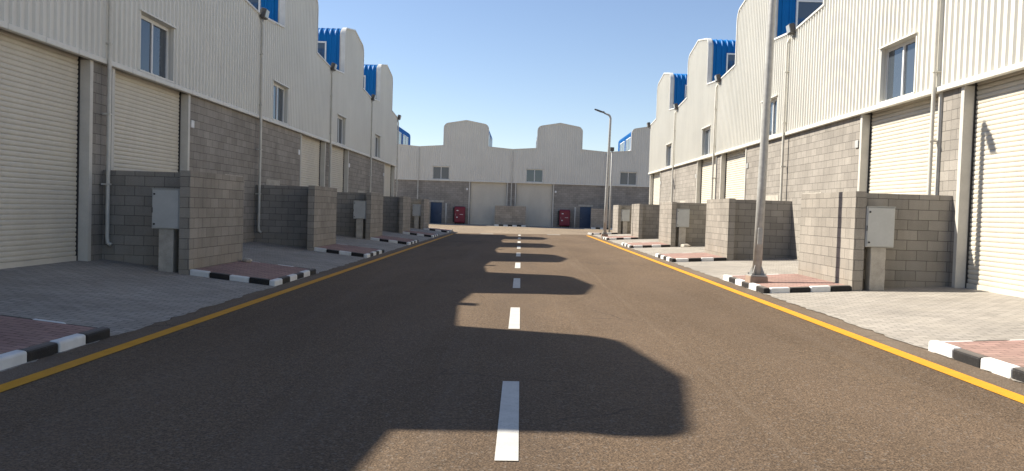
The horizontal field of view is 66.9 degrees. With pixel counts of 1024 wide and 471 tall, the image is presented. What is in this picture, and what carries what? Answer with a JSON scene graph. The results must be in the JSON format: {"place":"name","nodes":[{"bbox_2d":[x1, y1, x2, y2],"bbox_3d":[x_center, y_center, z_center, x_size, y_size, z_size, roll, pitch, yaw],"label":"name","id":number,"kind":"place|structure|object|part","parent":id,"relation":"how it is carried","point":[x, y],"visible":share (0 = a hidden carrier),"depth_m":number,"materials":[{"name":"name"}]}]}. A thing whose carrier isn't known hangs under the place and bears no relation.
{"place":"outdoors","nodes":[
{"label":"outdoors","id":0,"kind":"place"},
{"bbox_2d":[0,228,449,371],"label":"pavement","id":1,"kind":"structure","parent":0,"point":[117,297],"depth_m":12.51,"materials":[{"name":"grey concrete"}]},
{"bbox_2d":[0,315,109,370],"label":"kerbed island","id":2,"kind":"structure","parent":1,"relation":"on","point":[23,340],"depth_m":8.19,"materials":[{"name":"white paint"}]},
{"bbox_2d":[152,188,179,271],"bbox_3d":[-6.705,0.008,15.110,0.544,1.842,0.317,2,2,1],"label":"electric cabinet","id":3,"kind":"object","parent":1,"relation":"on","point":[165,210],"visible":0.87,"depth_m":14.96,"materials":[{"name":"metal"}]},
{"bbox_3d":[-6.696,-0.511,14.951,0.512,0.730,0.033,2,2,1],"label":"cabinet door","id":4,"kind":"part","parent":3,"relation":"part of","materials":[{"name":"grey paint"}]},
{"bbox_2d":[102,170,243,274],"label":"block wall","id":5,"kind":"structure","parent":1,"relation":"on","point":[210,231],"depth_m":15.65,"materials":[{"name":"grey concrete"}]},
{"bbox_2d":[190,261,315,285],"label":"kerbed island","id":6,"kind":"structure","parent":1,"relation":"on","point":[261,273],"depth_m":15.85,"materials":[{"name":"white paint"}]},
{"bbox_2d":[242,258,251,262],"bbox_3d":[-6.036,0.563,17.639,0.236,0.110,0.178,2,2,1],"label":"loose stone","id":7,"kind":"object","parent":6,"relation":"on","point":[249,260],"visible":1,"depth_m":17.59,"materials":[{"name":"grey stone"}]},
{"bbox_2d":[255,185,336,250],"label":"block wall","id":8,"kind":"structure","parent":1,"relation":"on","point":[301,216],"depth_m":24.64,"materials":[{"name":"grey concrete"}]},
{"bbox_2d":[314,244,383,257],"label":"kerbed island","id":9,"kind":"structure","parent":1,"relation":"on","point":[350,250],"depth_m":24.77,"materials":[{"name":"white paint"}]},
{"bbox_2d":[336,192,382,239],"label":"block wall","id":10,"kind":"structure","parent":1,"relation":"on","point":[346,223],"depth_m":33.63,"materials":[{"name":"grey concrete"}]},
{"bbox_2d":[353,200,365,238],"bbox_3d":[-6.497,-0.571,33.099,0.544,1.842,0.317,2,2,1],"label":"electric cabinet","id":11,"kind":"object","parent":1,"relation":"on","point":[359,211],"visible":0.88,"depth_m":32.95,"materials":[{"name":"grey metal"}]},
{"bbox_3d":[-6.488,-1.090,32.941,0.512,0.730,0.033,2,2,1],"label":"cabinet door","id":12,"kind":"part","parent":11,"relation":"part of","materials":[{"name":"grey paint"}]},
{"bbox_2d":[370,235,418,244],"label":"kerbed island","id":13,"kind":"structure","parent":1,"relation":"on","point":[398,240],"depth_m":33.59,"materials":[{"name":"white paint"}]},
{"bbox_2d":[382,196,410,233],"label":"block wall","id":14,"kind":"structure","parent":1,"relation":"on","point":[396,213],"depth_m":42.62,"materials":[{"name":"grey concrete"}]},
{"bbox_2d":[412,204,420,228],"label":"electric cabinet","id":15,"kind":"object","parent":1,"relation":"on","point":[416,212],"visible":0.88,"depth_m":50.94,"materials":[{"name":"grey paint"}]},
{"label":"cabinet door","id":16,"kind":"part","parent":15,"relation":"part of","materials":[{"name":"grey paint"}]},
{"bbox_2d":[410,199,428,229],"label":"block wall","id":17,"kind":"structure","parent":1,"relation":"on","point":[424,219],"depth_m":51.61,"materials":[{"name":"grey concrete"}]},
{"bbox_2d":[403,230,438,237],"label":"kerbed island","id":18,"kind":"structure","parent":1,"relation":"on","point":[418,233],"depth_m":42.45,"materials":[{"name":"white paint"}]},
{"bbox_2d":[424,228,452,232],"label":"kerbed island","id":19,"kind":"structure","parent":1,"relation":"on","point":[441,230],"depth_m":50.96,"materials":[{"name":"white paint"}]},
{"bbox_2d":[394,126,418,198],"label":"warehouse unit","id":20,"kind":"structure","parent":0,"point":[407,182],"depth_m":74.57,"materials":[{"name":"metal"}]},
{"bbox_2d":[417,120,512,225],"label":"warehouse unit","id":21,"kind":"structure","parent":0,"point":[467,165],"depth_m":74.51,"materials":[{"name":"metal"}]},
{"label":"door","id":22,"kind":"part","parent":21,"relation":"part of","materials":[{"name":"metal"}]},
{"bbox_2d":[432,166,449,179],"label":"window","id":23,"kind":"structure","parent":21,"relation":"in","point":[439,172],"depth_m":74.66,"materials":[{"name":"grey glass"}]},
{"bbox_2d":[0,233,1023,470],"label":"road","id":24,"kind":"structure","parent":0,"point":[494,352],"depth_m":6.93,"materials":[{"name":"grey asphalt"}]},
{"bbox_2d":[430,223,607,229],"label":"pavement","id":25,"kind":"structure","parent":0,"point":[512,226],"depth_m":72.39,"materials":[{"name":"grey concrete"}]},
{"bbox_2d":[453,206,464,223],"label":"fire hose cabinet","id":26,"kind":"object","parent":25,"relation":"on","point":[458,214],"visible":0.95,"depth_m":74.16,"materials":[{"name":"red metal"}]},
{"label":"cabinet door","id":27,"kind":"part","parent":26,"relation":"part of","materials":[{"name":"red paint"}]},
{"bbox_2d":[494,205,525,224],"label":"block wall","id":28,"kind":"structure","parent":25,"relation":"on","point":[510,215],"depth_m":72.56,"materials":[{"name":"grey concrete"}]},
{"bbox_2d":[494,224,525,226],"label":"kerb","id":29,"kind":"structure","parent":25,"relation":"on","point":[499,225],"depth_m":71.98,"materials":[{"name":"white paint"}]},
{"bbox_2d":[557,210,569,226],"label":"fire hose cabinet","id":30,"kind":"object","parent":25,"relation":"on","point":[563,218],"visible":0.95,"depth_m":74.06,"materials":[{"name":"red metal"}]},
{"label":"cabinet door","id":31,"kind":"part","parent":30,"relation":"part of","materials":[{"name":"red paint"}]},
{"bbox_2d":[590,208,612,228],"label":"block wall","id":32,"kind":"structure","parent":25,"relation":"on","point":[597,218],"depth_m":72.48,"materials":[{"name":"grey concrete"}]},
{"bbox_2d":[429,224,611,234],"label":"cross street","id":33,"kind":"structure","parent":0,"point":[489,229],"depth_m":61.08,"materials":[{"name":"concrete"}]},
{"bbox_2d":[608,147,613,232],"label":"floodlight pole","id":34,"kind":"object","parent":33,"relation":"on","point":[611,149],"visible":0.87,"depth_m":55.80,"materials":[{"name":"metal"}]},
{"bbox_2d":[318,0,743,151],"label":"sky","id":35,"kind":"structure","parent":0,"point":[515,68],"materials":[{"name":"blue"}]},
{"bbox_2d":[510,123,605,228],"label":"warehouse unit","id":36,"kind":"structure","parent":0,"point":[556,170],"depth_m":74.42,"materials":[{"name":"metal"}]},
{"bbox_2d":[526,168,542,182],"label":"window","id":37,"kind":"structure","parent":36,"relation":"in","point":[532,175],"depth_m":74.55,"materials":[{"name":"white glass"}]},
{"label":"door","id":38,"kind":"part","parent":36,"relation":"part of","materials":[{"name":"metal"}]},
{"bbox_2d":[604,127,649,208],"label":"warehouse unit","id":39,"kind":"structure","parent":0,"point":[630,174],"depth_m":74.32,"materials":[{"name":"metal"}]},
{"bbox_2d":[620,171,636,185],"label":"window","id":40,"kind":"structure","parent":39,"relation":"in","point":[626,178],"depth_m":74.46,"materials":[{"name":"white glass"}]},
{"bbox_2d":[593,234,1023,382],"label":"pavement","id":41,"kind":"structure","parent":0,"point":[922,317],"depth_m":12.46,"materials":[{"name":"white concrete"}]},
{"bbox_2d":[588,233,616,234],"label":"kerbed island","id":42,"kind":"structure","parent":41,"relation":"on","point":[599,233],"depth_m":50.82,"materials":[{"name":"black paint"}]},
{"bbox_2d":[602,236,637,239],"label":"kerbed island","id":43,"kind":"structure","parent":41,"relation":"on","point":[618,237],"depth_m":41.85,"materials":[{"name":"black paint"}]},
{"bbox_2d":[594,109,611,237],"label":"street lamp","id":44,"kind":"object","parent":43,"relation":"on","point":[604,233],"visible":0.92,"depth_m":44.48,"materials":[{"name":"metal"}]},
{"bbox_2d":[612,205,631,233],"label":"block wall","id":45,"kind":"structure","parent":41,"relation":"on","point":[617,225],"depth_m":51.22,"materials":[{"name":"grey concrete"}]},
{"bbox_2d":[621,209,629,233],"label":"electric cabinet","id":46,"kind":"object","parent":41,"relation":"on","point":[625,215],"visible":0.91,"depth_m":50.74,"materials":[{"name":"grey paint"}]},
{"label":"cabinet door","id":47,"kind":"part","parent":46,"relation":"part of","materials":[{"name":"grey paint"}]},
{"bbox_2d":[631,204,659,238],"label":"block wall","id":48,"kind":"structure","parent":41,"relation":"on","point":[644,221],"depth_m":42.22,"materials":[{"name":"grey concrete"}]},
{"bbox_2d":[622,242,669,247],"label":"kerbed island","id":49,"kind":"structure","parent":41,"relation":"on","point":[644,244],"depth_m":33.35,"materials":[{"name":"black paint"}]},
{"bbox_2d":[658,202,706,246],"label":"block wall","id":50,"kind":"structure","parent":41,"relation":"on","point":[695,231],"depth_m":33.22,"materials":[{"name":"grey concrete"}]},
{"bbox_2d":[676,209,689,246],"bbox_3d":[7.218,-0.216,32.902,0.544,1.842,0.317,2,2,1],"label":"electric cabinet","id":51,"kind":"object","parent":41,"relation":"on","point":[682,219],"visible":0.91,"depth_m":32.75,"materials":[{"name":"grey paint"}]},
{"bbox_3d":[7.226,-0.736,32.743,0.512,0.730,0.033,2,2,1],"label":"cabinet door","id":52,"kind":"part","parent":51,"relation":"part of","materials":[{"name":"grey paint"}]},
{"bbox_2d":[655,253,725,261],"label":"kerbed island","id":53,"kind":"structure","parent":41,"relation":"on","point":[685,257],"depth_m":24.52,"materials":[{"name":"black paint"}]},
{"bbox_2d":[705,198,791,260],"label":"block wall","id":54,"kind":"structure","parent":41,"relation":"on","point":[730,230],"depth_m":24.22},
{"bbox_2d":[723,274,850,293],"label":"kerbed island","id":55,"kind":"structure","parent":41,"relation":"on","point":[787,283],"depth_m":15.50,"materials":[{"name":"black paint"}]},
{"bbox_2d":[745,0,775,282],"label":"street lamp","id":56,"kind":"object","parent":55,"relation":"on","point":[755,274],"visible":0.85,"depth_m":15.93,"materials":[{"name":"grey metal"}]},
{"bbox_2d":[798,191,952,290],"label":"block wall","id":57,"kind":"structure","parent":41,"relation":"on","point":[832,248],"depth_m":15.23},
{"bbox_2d":[864,206,894,290],"bbox_3d":[7.010,0.362,14.913,0.544,1.842,0.317,2,2,1],"label":"electric cabinet","id":58,"kind":"object","parent":41,"relation":"on","point":[879,227],"visible":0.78,"depth_m":14.77,"materials":[{"name":"grey paint"}]},
{"bbox_3d":[7.018,-0.157,14.754,0.512,0.730,0.033,2,2,1],"label":"cabinet door","id":59,"kind":"part","parent":58,"relation":"part of","materials":[{"name":"grey paint"}]},
{"bbox_2d":[928,340,1023,382],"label":"kerbed island","id":60,"kind":"structure","parent":41,"relation":"on","point":[1004,358],"depth_m":8.14,"materials":[{"name":"black paint"}]},
{"label":"ground","id":61,"kind":"structure","parent":0,"visible":0},
{"bbox_2d":[0,0,106,268],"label":"warehouse unit","id":62,"kind":"structure","parent":61,"relation":"on","point":[53,59],"depth_m":14.09,"materials":[{"name":"metal"}]},
{"bbox_2d":[99,0,260,259],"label":"warehouse unit","id":63,"kind":"structure","parent":61,"relation":"on","point":[180,79],"depth_m":19.16,"materials":[{"name":"metal"}]},
{"bbox_2d":[138,9,176,83],"bbox_3d":[-8.164,-4.258,17.603,0.342,1.325,1.710,2,2,1],"label":"window","id":64,"kind":"structure","parent":63,"relation":"in","point":[157,39],"depth_m":17.87,"materials":[{"name":"white metal"}]},
{"bbox_2d":[248,0,330,241],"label":"warehouse unit","id":65,"kind":"structure","parent":61,"relation":"on","point":[292,130],"depth_m":27.90,"materials":[{"name":"metal"}]},
{"bbox_2d":[260,7,269,22],"bbox_3d":[-7.830,-6.905,24.343,0.341,0.456,0.336,2,2,1],"label":"floodlight","id":66,"kind":"object","parent":65,"relation":"attached to","point":[264,12],"visible":0.96,"depth_m":24.22,"materials":[{"name":"metal"}]},
{"bbox_2d":[272,80,289,124],"bbox_3d":[-8.060,-4.548,26.597,0.342,1.325,1.710,2,2,1],"label":"window","id":67,"kind":"structure","parent":65,"relation":"in","point":[280,96],"depth_m":27.04,"materials":[{"name":"white glass"}]},
{"bbox_2d":[318,28,371,192],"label":"warehouse unit","id":68,"kind":"structure","parent":61,"relation":"on","point":[348,150],"depth_m":36.99,"materials":[{"name":"metal"}]},
{"bbox_2d":[331,62,336,72],"bbox_3d":[-7.726,-7.194,33.337,0.341,0.456,0.336,2,2,1],"label":"floodlight","id":69,"kind":"object","parent":68,"relation":"attached to","point":[333,66],"visible":0.95,"depth_m":33.19,"materials":[{"name":"metal"}]},
{"bbox_2d":[336,113,346,145],"bbox_3d":[-7.956,-4.837,35.592,0.342,1.325,1.710,2,2,1],"label":"window","id":70,"kind":"structure","parent":68,"relation":"in","point":[341,126],"depth_m":36.21,"materials":[{"name":"white glass"}]},
{"bbox_2d":[363,64,398,196],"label":"warehouse unit","id":71,"kind":"structure","parent":61,"relation":"on","point":[384,136],"depth_m":46.00,"materials":[{"name":"metal"}]},
{"bbox_2d":[371,94,375,102],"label":"floodlight","id":72,"kind":"object","parent":71,"relation":"attached to","point":[373,96],"visible":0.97,"depth_m":42.21,"materials":[{"name":"metal"}]},
{"bbox_2d":[374,133,380,158],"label":"window","id":73,"kind":"structure","parent":71,"relation":"in","point":[377,137],"depth_m":45.32,"materials":[{"name":"white metal"}]},
{"bbox_2d":[648,73,686,204],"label":"warehouse unit","id":74,"kind":"structure","parent":61,"relation":"on","point":[671,89],"depth_m":45.68,"materials":[{"name":"metal"}]},
{"bbox_2d":[665,142,671,167],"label":"window","id":75,"kind":"structure","parent":74,"relation":"in","point":[668,146],"depth_m":45.15,"materials":[{"name":"white glass"}]},
{"bbox_2d":[675,38,735,202],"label":"warehouse unit","id":76,"kind":"structure","parent":61,"relation":"on","point":[697,156],"depth_m":36.78,"materials":[{"name":"metal"}]},
{"bbox_2d":[673,103,677,111],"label":"floodlight","id":77,"kind":"object","parent":76,"relation":"attached to","point":[675,105],"visible":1,"depth_m":42.06,"materials":[{"name":"metal"}]},
{"bbox_2d":[701,125,710,156],"bbox_3d":[8.993,-4.303,35.433,0.342,1.325,1.710,2,2,1],"label":"window","id":78,"kind":"structure","parent":76,"relation":"in","point":[706,131],"depth_m":35.96,"materials":[{"name":"white glass"}]},
{"bbox_2d":[717,0,822,200],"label":"warehouse unit","id":79,"kind":"structure","parent":61,"relation":"on","point":[741,96],"depth_m":28.06,"materials":[{"name":"metal"}]},
{"bbox_2d":[714,74,720,84],"bbox_3d":[8.864,-6.672,33.182,0.341,0.456,0.336,2,2,1],"label":"floodlight","id":80,"kind":"object","parent":79,"relation":"attached to","point":[717,78],"visible":0.96,"depth_m":33.06,"materials":[{"name":"metal"}]},
{"bbox_2d":[760,94,777,136],"bbox_3d":[8.889,-4.014,26.439,0.342,1.325,1.710,2,2,1],"label":"window","id":81,"kind":"structure","parent":79,"relation":"in","point":[774,99],"depth_m":26.39,"materials":[{"name":"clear glass"}]},
{"bbox_2d":[789,0,954,259],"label":"warehouse unit","id":82,"kind":"structure","parent":61,"relation":"on","point":[872,103],"depth_m":18.90,"materials":[{"name":"metal"}]},
{"bbox_2d":[786,23,795,38],"bbox_3d":[8.760,-6.383,24.188,0.341,0.456,0.336,2,2,1],"label":"floodlight","id":83,"kind":"object","parent":82,"relation":"attached to","point":[790,28],"visible":0.98,"depth_m":24.07,"materials":[{"name":"metal"}]},
{"bbox_2d":[877,31,918,104],"bbox_3d":[8.785,-3.724,17.444,0.342,1.325,1.710,2,2,1],"label":"window","id":84,"kind":"structure","parent":82,"relation":"in","point":[898,58],"depth_m":17.63,"materials":[{"name":"white metal"}]},
{"bbox_2d":[947,0,1023,297],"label":"warehouse unit","id":85,"kind":"structure","parent":61,"relation":"on","point":[986,175],"depth_m":14.29,"materials":[{"name":"metal"}]}
]}

